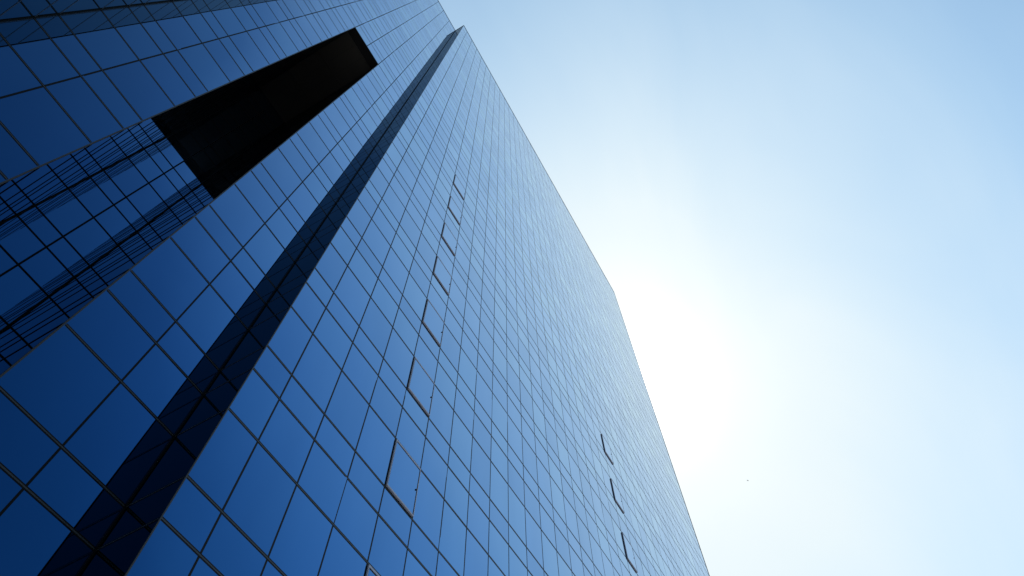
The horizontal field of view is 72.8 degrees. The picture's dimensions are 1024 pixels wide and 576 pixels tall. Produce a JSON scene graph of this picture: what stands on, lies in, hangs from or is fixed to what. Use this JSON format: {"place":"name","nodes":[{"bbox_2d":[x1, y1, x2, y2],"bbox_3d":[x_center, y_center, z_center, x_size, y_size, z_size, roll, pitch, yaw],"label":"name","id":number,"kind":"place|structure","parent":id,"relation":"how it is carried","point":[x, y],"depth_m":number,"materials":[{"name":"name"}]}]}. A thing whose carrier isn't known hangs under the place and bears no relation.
{"place":"outdoors","nodes":[
{"label":"outdoors","id":0,"kind":"place"},
{"bbox_2d":[0,0,709,575],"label":"glass tower","id":1,"kind":"structure","parent":0,"point":[304,286],"depth_m":19.68,"materials":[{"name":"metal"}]},
{"bbox_2d":[0,125,36,179],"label":"window pane","id":2,"kind":"structure","parent":1,"relation":"in","point":[14,161],"depth_m":12.18,"materials":[{"name":"blue glass"}]},
{"bbox_2d":[0,36,41,96],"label":"window pane","id":3,"kind":"structure","parent":1,"relation":"in","point":[15,77],"depth_m":13.19,"materials":[{"name":"blue glass"}]},
{"bbox_2d":[0,217,44,262],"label":"window pane","id":4,"kind":"structure","parent":1,"relation":"in","point":[15,237],"depth_m":20.07,"materials":[{"name":"blue glass"}]},
{"bbox_2d":[0,266,46,323],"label":"window pane","id":5,"kind":"structure","parent":1,"relation":"in","point":[18,293],"depth_m":19.19,"materials":[{"name":"blue glass"}]},
{"bbox_2d":[0,392,58,483],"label":"window pane","id":6,"kind":"structure","parent":1,"relation":"in","point":[24,448],"depth_m":9.85,"materials":[{"name":"blue glass"}]},
{"bbox_2d":[0,19,78,84],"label":"window pane","id":7,"kind":"structure","parent":1,"relation":"in","point":[26,37],"depth_m":14.06,"materials":[{"name":"blue glass"}]},
{"bbox_2d":[19,207,60,245],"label":"window pane","id":8,"kind":"structure","parent":1,"relation":"in","point":[33,218],"depth_m":21.05,"materials":[{"name":"blue glass"}]},
{"bbox_2d":[0,87,89,165],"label":"window pane","id":9,"kind":"structure","parent":1,"relation":"in","point":[34,118],"depth_m":13.14,"materials":[{"name":"blue glass"}]},
{"bbox_2d":[0,490,92,575],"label":"window pane","id":10,"kind":"structure","parent":1,"relation":"in","point":[33,542],"depth_m":9.39,"materials":[{"name":"blue glass"}]},
{"bbox_2d":[21,248,72,294],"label":"window pane","id":11,"kind":"structure","parent":1,"relation":"in","point":[43,267],"depth_m":20.46,"materials":[{"name":"blue glass"}]},
{"bbox_2d":[0,324,118,443],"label":"window pane","id":12,"kind":"structure","parent":1,"relation":"in","point":[60,382],"depth_m":10.85,"materials":[{"name":"blue glass"}]},
{"bbox_2d":[37,190,91,234],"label":"window pane","id":13,"kind":"structure","parent":1,"relation":"in","point":[66,213],"depth_m":22.22,"materials":[{"name":"blue glass"}]},
{"bbox_2d":[36,16,100,74],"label":"window pane","id":14,"kind":"structure","parent":1,"relation":"in","point":[54,26],"depth_m":15.08,"materials":[{"name":"blue glass"}]},
{"bbox_2d":[48,238,88,275],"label":"window pane","id":15,"kind":"structure","parent":1,"relation":"in","point":[62,249],"depth_m":21.48,"materials":[{"name":"blue glass"}]},
{"bbox_2d":[28,450,122,546],"bbox_3d":[-6.395,3.097,10.228,0.031,0.870,1.344,-28,-68,12],"label":"window pane","id":16,"kind":"structure","parent":1,"relation":"in","point":[62,484],"depth_m":10.20,"materials":[{"name":"blue glass"}]},
{"bbox_2d":[46,77,121,142],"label":"window pane","id":17,"kind":"structure","parent":1,"relation":"in","point":[79,101],"depth_m":14.56,"materials":[{"name":"blue glass"}]},
{"bbox_2d":[65,219,116,263],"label":"window pane","id":18,"kind":"structure","parent":1,"relation":"in","point":[90,240],"depth_m":22.66,"materials":[{"name":"blue glass"}]},
{"bbox_2d":[70,178,112,215],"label":"window pane","id":19,"kind":"structure","parent":1,"relation":"in","point":[87,191],"depth_m":23.65,"materials":[{"name":"blue glass"}]},
{"bbox_2d":[61,11,137,68],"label":"window pane","id":20,"kind":"structure","parent":1,"relation":"in","point":[94,31],"depth_m":16.25,"materials":[{"name":"blue glass"}]},
{"bbox_2d":[66,290,153,378],"bbox_3d":[-7.094,0.816,12.343,0.034,1.325,1.315,-28,-68,12],"label":"window pane","id":21,"kind":"structure","parent":1,"relation":"in","point":[104,325],"depth_m":12.30,"materials":[{"name":"blue glass"}]},
{"bbox_2d":[83,71,141,128],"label":"window pane","id":22,"kind":"structure","parent":1,"relation":"in","point":[98,82],"depth_m":15.58,"materials":[{"name":"blue glass"}]},
{"bbox_2d":[95,206,134,243],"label":"window pane","id":23,"kind":"structure","parent":1,"relation":"in","point":[112,220],"depth_m":24.09,"materials":[{"name":"blue glass"}]},
{"bbox_2d":[79,521,156,575],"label":"window pane","id":24,"kind":"structure","parent":1,"relation":"in","point":[114,559],"depth_m":9.58,"materials":[{"name":"glass"}]},
{"bbox_2d":[65,384,171,503],"bbox_3d":[-6.411,2.530,11.434,0.031,1.770,1.344,-28,-68,12],"label":"window pane","id":25,"kind":"structure","parent":1,"relation":"in","point":[121,441],"depth_m":11.35,"materials":[{"name":"blue glass"}]},
{"bbox_2d":[105,159,147,195],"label":"window pane","id":26,"kind":"structure","parent":1,"relation":"in","point":[125,175],"depth_m":25.85,"materials":[{"name":"blue glass"}]},
{"bbox_2d":[103,8,161,58],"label":"window pane","id":27,"kind":"structure","parent":1,"relation":"in","point":[123,20],"depth_m":17.69,"materials":[{"name":"blue glass"}]},
{"bbox_2d":[104,61,173,119],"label":"window pane","id":28,"kind":"structure","parent":1,"relation":"in","point":[132,80],"depth_m":16.75,"materials":[{"name":"blue glass"}]},
{"bbox_2d":[107,270,173,340],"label":"window pane","id":29,"kind":"structure","parent":1,"relation":"in","point":[128,290],"depth_m":13.33,"materials":[{"name":"blue glass"}]},
{"bbox_2d":[99,479,182,546],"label":"window pane","id":30,"kind":"structure","parent":1,"relation":"in","point":[152,507],"depth_m":10.34,"materials":[{"name":"blue glass"}]},
{"bbox_2d":[127,184,167,221],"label":"window pane","id":31,"kind":"structure","parent":1,"relation":"in","point":[146,200],"depth_m":26.28,"materials":[{"name":"blue glass"}]},
{"bbox_2d":[129,6,175,52],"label":"window pane","id":32,"kind":"structure","parent":1,"relation":"in","point":[140,12],"depth_m":18.71,"materials":[{"name":"blue glass"}]},
{"bbox_2d":[123,345,200,433],"bbox_3d":[-6.429,1.868,12.845,0.032,1.325,1.344,-28,-68,12],"label":"window pane","id":33,"kind":"structure","parent":1,"relation":"in","point":[155,380],"depth_m":12.80,"materials":[{"name":"blue glass"}]},
{"bbox_2d":[127,520,197,575],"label":"window pane","id":34,"kind":"structure","parent":1,"relation":"in","point":[164,553],"depth_m":9.61,"materials":[{"name":"blue glass"}]},
{"bbox_2d":[142,55,194,105],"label":"window pane","id":35,"kind":"structure","parent":1,"relation":"in","point":[159,67],"depth_m":18.18,"materials":[{"name":"blue glass"}]},
{"bbox_2d":[131,238,207,318],"bbox_3d":[-7.123,-0.222,14.552,0.031,1.770,1.315,-28,-68,12],"label":"window pane","id":36,"kind":"structure","parent":1,"relation":"in","point":[167,273],"depth_m":14.49,"materials":[{"name":"blue glass"}]},
{"bbox_2d":[145,2,200,48],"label":"window pane","id":37,"kind":"structure","parent":1,"relation":"in","point":[167,15],"depth_m":19.87,"materials":[{"name":"blue glass"}]},
{"bbox_2d":[128,411,224,504],"bbox_3d":[-5.509,2.783,11.564,1.203,1.770,0.033,-28,-68,12],"label":"window pane","id":38,"kind":"structure","parent":1,"relation":"in","point":[184,449],"depth_m":11.48,"materials":[{"name":"blue glass"}]},
{"bbox_2d":[165,51,207,96],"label":"window pane","id":39,"kind":"structure","parent":1,"relation":"in","point":[175,58],"depth_m":19.21,"materials":[{"name":"blue glass"}]},
{"bbox_2d":[158,323,217,391],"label":"window pane","id":40,"kind":"structure","parent":1,"relation":"in","point":[175,342],"depth_m":13.83,"materials":[{"name":"blue glass"}]},
{"bbox_2d":[163,478,219,551],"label":"window pane","id":41,"kind":"structure","parent":1,"relation":"in","point":[189,512],"depth_m":10.37,"materials":[{"name":"blue glass"}]},
{"bbox_2d":[174,0,216,41],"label":"window pane","id":42,"kind":"structure","parent":1,"relation":"in","point":[187,8],"depth_m":21.31,"materials":[{"name":"blue glass"}]},
{"bbox_2d":[170,217,228,281],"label":"window pane","id":43,"kind":"structure","parent":1,"relation":"in","point":[191,238],"depth_m":15.93,"materials":[{"name":"blue glass"}]},
{"bbox_2d":[178,44,228,90],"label":"window pane","id":44,"kind":"structure","parent":1,"relation":"in","point":[198,58],"depth_m":20.38,"materials":[{"name":"blue glass"}]},
{"bbox_2d":[178,286,245,368],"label":"window pane","id":45,"kind":"structure","parent":1,"relation":"in","point":[211,324],"depth_m":14.99,"materials":[{"name":"blue glass"}]},
{"bbox_2d":[177,371,249,433],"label":"window pane","id":46,"kind":"structure","parent":1,"relation":"in","point":[219,399],"depth_m":12.94,"materials":[{"name":"blue glass"}]},
{"bbox_2d":[195,206,241,258],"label":"window pane","id":47,"kind":"structure","parent":1,"relation":"in","point":[207,217],"depth_m":16.95,"materials":[{"name":"blue glass"}]},
{"bbox_2d":[189,410,256,508],"bbox_3d":[-4.797,2.827,11.594,0.032,1.770,0.815,-28,-68,12],"label":"window pane","id":48,"kind":"structure","parent":1,"relation":"in","point":[219,466],"depth_m":11.52,"materials":[{"name":"blue glass"}]},
{"bbox_2d":[204,39,243,81],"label":"window pane","id":49,"kind":"structure","parent":1,"relation":"in","point":[216,49],"depth_m":21.81,"materials":[{"name":"blue glass"}]},
{"bbox_2d":[204,0,245,34],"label":"window pane","id":50,"kind":"structure","parent":1,"relation":"in","point":[221,10],"depth_m":23.51,"materials":[{"name":"blue glass"}]},
{"bbox_2d":[202,515,265,575],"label":"window pane","id":51,"kind":"structure","parent":1,"relation":"in","point":[227,549],"depth_m":10.77,"materials":[{"name":"blue glass"}]},
{"bbox_2d":[210,185,263,245],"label":"window pane","id":52,"kind":"structure","parent":1,"relation":"in","point":[235,211],"depth_m":18.12,"materials":[{"name":"blue glass"}]},
{"bbox_2d":[211,262,263,327],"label":"window pane","id":53,"kind":"structure","parent":1,"relation":"in","point":[230,284],"depth_m":16.43,"materials":[{"name":"blue glass"}]},
{"bbox_2d":[229,32,268,70],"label":"window pane","id":54,"kind":"structure","parent":1,"relation":"in","point":[242,41],"depth_m":24.00,"materials":[{"name":"blue glass"}]},
{"bbox_2d":[232,249,274,301],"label":"window pane","id":55,"kind":"structure","parent":1,"relation":"in","point":[242,261],"depth_m":17.45,"materials":[{"name":"blue glass"}]},
{"bbox_2d":[230,370,277,437],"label":"window pane","id":56,"kind":"structure","parent":1,"relation":"in","point":[255,402],"depth_m":12.97,"materials":[{"name":"blue glass"}]},
{"bbox_2d":[235,171,277,221],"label":"window pane","id":57,"kind":"structure","parent":1,"relation":"in","point":[248,184],"depth_m":19.56,"materials":[{"name":"blue glass"}]},
{"bbox_2d":[224,444,294,555],"bbox_3d":[-4.308,3.602,11.965,0.031,1.770,1.138,-28,-68,12],"label":"window pane","id":58,"kind":"structure","parent":1,"relation":"in","point":[258,504],"depth_m":11.89,"materials":[{"name":"blue glass"}]},
{"bbox_2d":[244,225,293,286],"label":"window pane","id":59,"kind":"structure","parent":1,"relation":"in","point":[264,248],"depth_m":18.62,"materials":[{"name":"blue glass"}]},
{"bbox_2d":[254,347,290,396],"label":"window pane","id":60,"kind":"structure","parent":1,"relation":"in","point":[268,366],"depth_m":13.99,"materials":[{"name":"blue glass"}]},
{"bbox_2d":[261,148,301,197],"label":"window pane","id":61,"kind":"structure","parent":1,"relation":"in","point":[277,166],"depth_m":21.75,"materials":[{"name":"blue glass"}]},
{"bbox_2d":[259,401,312,481],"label":"window pane","id":62,"kind":"structure","parent":1,"relation":"in","point":[283,436],"depth_m":13.34,"materials":[{"name":"blue glass"}]},
{"bbox_2d":[266,209,305,260],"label":"window pane","id":63,"kind":"structure","parent":1,"relation":"in","point":[278,223],"depth_m":20.06,"materials":[{"name":"blue glass"}]},
{"bbox_2d":[268,308,311,372],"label":"window pane","id":64,"kind":"structure","parent":1,"relation":"in","point":[292,336],"depth_m":15.15,"materials":[{"name":"blue glass"}]},
{"bbox_2d":[269,487,331,575],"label":"window pane","id":65,"kind":"structure","parent":1,"relation":"in","point":[299,547],"depth_m":12.39,"materials":[{"name":"blue glass"}]},
{"bbox_2d":[281,377,322,436],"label":"window pane","id":66,"kind":"structure","parent":1,"relation":"in","point":[293,396],"depth_m":14.36,"materials":[{"name":"blue glass"}]},
{"bbox_2d":[288,183,325,232],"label":"window pane","id":67,"kind":"structure","parent":1,"relation":"in","point":[301,199],"depth_m":22.25,"materials":[{"name":"blue glass"}]},
{"bbox_2d":[292,284,324,331],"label":"window pane","id":68,"kind":"structure","parent":1,"relation":"in","point":[307,305],"depth_m":16.59,"materials":[{"name":"blue glass"}]},
{"bbox_2d":[293,336,340,411],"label":"window pane","id":69,"kind":"structure","parent":1,"relation":"in","point":[316,371],"depth_m":15.53,"materials":[{"name":"blue glass"}]},
{"bbox_2d":[298,442,346,522],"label":"window pane","id":70,"kind":"structure","parent":1,"relation":"in","point":[320,478],"depth_m":13.77,"materials":[{"name":"blue glass"}]},
{"bbox_2d":[316,243,346,290],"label":"window pane","id":71,"kind":"structure","parent":1,"relation":"in","point":[331,266],"depth_m":18.78,"materials":[{"name":"blue glass"}]},
{"bbox_2d":[314,310,351,368],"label":"window pane","id":72,"kind":"structure","parent":1,"relation":"in","point":[328,332],"depth_m":16.96,"materials":[{"name":"blue glass"}]},
{"bbox_2d":[316,416,353,474],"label":"window pane","id":73,"kind":"structure","parent":1,"relation":"in","point":[328,437],"depth_m":14.80,"materials":[{"name":"blue glass"}]},
{"bbox_2d":[319,527,365,575],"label":"window pane","id":74,"kind":"structure","parent":1,"relation":"in","point":[340,559],"depth_m":13.19,"materials":[{"name":"blue glass"}]},
{"bbox_2d":[327,295,357,340],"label":"window pane","id":75,"kind":"structure","parent":1,"relation":"in","point":[335,307],"depth_m":17.99,"materials":[{"name":"blue glass"}]},
{"bbox_2d":[326,372,368,448],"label":"window pane","id":76,"kind":"structure","parent":1,"relation":"in","point":[347,409],"depth_m":15.96,"materials":[{"name":"blue glass"}]},
{"bbox_2d":[335,267,369,323],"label":"window pane","id":77,"kind":"structure","parent":1,"relation":"in","point":[349,290],"depth_m":19.16,"materials":[{"name":"blue glass"}]},
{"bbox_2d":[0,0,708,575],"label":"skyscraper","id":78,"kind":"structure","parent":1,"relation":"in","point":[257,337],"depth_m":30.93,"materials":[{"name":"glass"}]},
{"bbox_2d":[334,480,376,558],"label":"window pane","id":79,"kind":"structure","parent":1,"relation":"in","point":[355,518],"depth_m":14.20,"materials":[{"name":"blue glass"}]},
{"bbox_2d":[343,345,377,402],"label":"window pane","id":80,"kind":"structure","parent":1,"relation":"in","point":[356,367],"depth_m":17.40,"materials":[{"name":"blue glass"}]},
{"bbox_2d":[348,250,376,295],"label":"window pane","id":81,"kind":"structure","parent":1,"relation":"in","point":[357,264],"depth_m":20.59,"materials":[{"name":"blue glass"}]},
{"bbox_2d":[348,453,383,511],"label":"window pane","id":82,"kind":"structure","parent":1,"relation":"in","point":[360,474],"depth_m":15.23,"materials":[{"name":"blue glass"}]},
{"bbox_2d":[356,407,394,483],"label":"window pane","id":83,"kind":"structure","parent":1,"relation":"in","point":[375,445],"depth_m":16.39,"materials":[{"name":"blue glass"}]},
{"bbox_2d":[360,299,391,355],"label":"window pane","id":84,"kind":"structure","parent":1,"relation":"in","point":[374,323],"depth_m":19.59,"materials":[{"name":"blue glass"}]},
{"bbox_2d":[370,377,401,434],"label":"window pane","id":85,"kind":"structure","parent":1,"relation":"in","point":[383,402],"depth_m":17.83,"materials":[{"name":"blue glass"}]},
{"bbox_2d":[368,516,406,575],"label":"window pane","id":86,"kind":"structure","parent":1,"relation":"in","point":[387,556],"depth_m":14.70,"materials":[{"name":"blue glass"}]},
{"bbox_2d":[379,489,410,544],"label":"window pane","id":87,"kind":"structure","parent":1,"relation":"in","point":[391,512],"depth_m":15.66,"materials":[{"name":"blue glass"}]},
{"bbox_2d":[384,329,412,386],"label":"window pane","id":88,"kind":"structure","parent":1,"relation":"in","point":[397,355],"depth_m":20.02,"materials":[{"name":"blue glass"}]},
{"bbox_2d":[385,439,420,516],"bbox_3d":[-2.668,4.617,16.879,0.203,1.686,1.106,-28,-68,12],"label":"open window","id":89,"kind":"structure","parent":1,"relation":"in","point":[403,477],"depth_m":16.77,"materials":[{"name":"glass"}]},
{"bbox_2d":[396,409,424,466],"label":"window pane","id":90,"kind":"structure","parent":1,"relation":"in","point":[411,438],"depth_m":18.26,"materials":[{"name":"blue glass"}]},
{"bbox_2d":[407,357,434,415],"bbox_3d":[-2.715,2.916,20.499,0.203,1.686,1.106,-28,-68,12],"label":"open window","id":91,"kind":"structure","parent":1,"relation":"in","point":[421,386],"depth_m":20.39,"materials":[{"name":"glass"}]},
{"bbox_2d":[408,521,437,575],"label":"window pane","id":92,"kind":"structure","parent":1,"relation":"in","point":[420,546],"depth_m":16.09,"materials":[{"name":"blue glass"}]},
{"bbox_2d":[413,472,442,547],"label":"window pane","id":93,"kind":"structure","parent":1,"relation":"in","point":[429,503],"depth_m":17.26,"materials":[{"name":"blue glass"}]},
{"bbox_2d":[422,299,444,345],"bbox_3d":[-2.763,1.216,24.120,0.203,1.686,1.106,-28,-68,12],"label":"open window","id":94,"kind":"structure","parent":1,"relation":"in","point":[432,320],"depth_m":24.01,"materials":[{"name":"glass"}]},
{"bbox_2d":[421,439,447,496],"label":"window pane","id":95,"kind":"structure","parent":1,"relation":"in","point":[433,466],"depth_m":18.69,"materials":[{"name":"blue glass"}]},
{"bbox_2d":[429,386,452,444],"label":"window pane","id":96,"kind":"structure","parent":1,"relation":"in","point":[441,414],"depth_m":20.88,"materials":[{"name":"blue glass"}]},
{"bbox_2d":[433,256,451,294],"bbox_3d":[-2.810,-0.485,27.741,0.203,1.686,1.106,-28,-68,12],"label":"open window","id":97,"kind":"structure","parent":1,"relation":"in","point":[440,271],"depth_m":27.63,"materials":[{"name":"glass"}]},
{"bbox_2d":[441,223,457,255],"bbox_3d":[-2.858,-2.185,31.362,0.203,1.686,1.106,-28,-68,12],"label":"open window","id":98,"kind":"structure","parent":1,"relation":"in","point":[447,235],"depth_m":31.24,"materials":[{"name":"glass"}]},
{"bbox_2d":[439,501,465,575],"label":"window pane","id":99,"kind":"structure","parent":1,"relation":"in","point":[453,532],"depth_m":17.68,"materials":[{"name":"blue glass"}]},
{"bbox_2d":[448,196,461,224],"bbox_3d":[-2.905,-3.886,34.982,0.203,1.686,1.106,-28,-68,12],"label":"open window","id":100,"kind":"structure","parent":1,"relation":"in","point":[453,207],"depth_m":34.86,"materials":[{"name":"glass"}]},
{"bbox_2d":[445,468,467,525],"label":"window pane","id":101,"kind":"structure","parent":1,"relation":"in","point":[456,495],"depth_m":19.12,"materials":[{"name":"blue glass"}]},
{"bbox_2d":[450,412,471,470],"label":"window pane","id":102,"kind":"structure","parent":1,"relation":"in","point":[461,439],"depth_m":21.32,"materials":[{"name":"blue glass"}]},
{"bbox_2d":[464,530,487,575],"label":"window pane","id":103,"kind":"structure","parent":1,"relation":"in","point":[476,559],"depth_m":18.39,"materials":[{"name":"blue glass"}]},
{"bbox_2d":[467,495,488,552],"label":"window pane","id":104,"kind":"structure","parent":1,"relation":"in","point":[478,523],"depth_m":19.56,"materials":[{"name":"blue glass"}]},
{"bbox_2d":[471,438,489,495],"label":"window pane","id":105,"kind":"structure","parent":1,"relation":"in","point":[480,463],"depth_m":21.74,"materials":[{"name":"blue glass"}]},
{"bbox_2d":[489,522,508,575],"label":"window pane","id":106,"kind":"structure","parent":1,"relation":"in","point":[498,548],"depth_m":19.99,"materials":[{"name":"blue glass"}]},
{"bbox_2d":[490,463,507,520],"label":"window pane","id":107,"kind":"structure","parent":1,"relation":"in","point":[498,486],"depth_m":22.18,"materials":[{"name":"blue glass"}]},
{"bbox_2d":[508,486,525,544],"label":"window pane","id":108,"kind":"structure","parent":1,"relation":"in","point":[516,509],"depth_m":22.62,"materials":[{"name":"blue glass"}]},
{"bbox_2d":[611,479,624,512],"bbox_3d":[5.685,11.329,37.821,0.211,1.686,1.106,-28,-68,12],"label":"open window","id":109,"kind":"structure","parent":1,"relation":"in","point":[617,496],"depth_m":37.69,"materials":[{"name":"glass"}]},
{"bbox_2d":[622,532,637,572],"bbox_3d":[5.733,13.030,34.200,0.211,1.686,1.106,-28,-68,12],"label":"open window","id":110,"kind":"structure","parent":1,"relation":"in","point":[628,547],"depth_m":34.10,"materials":[{"name":"glass"}]},
{"bbox_2d":[438,0,1023,575],"label":"sky","id":111,"kind":"structure","parent":0,"point":[803,220],"materials":[{"name":"blue"}]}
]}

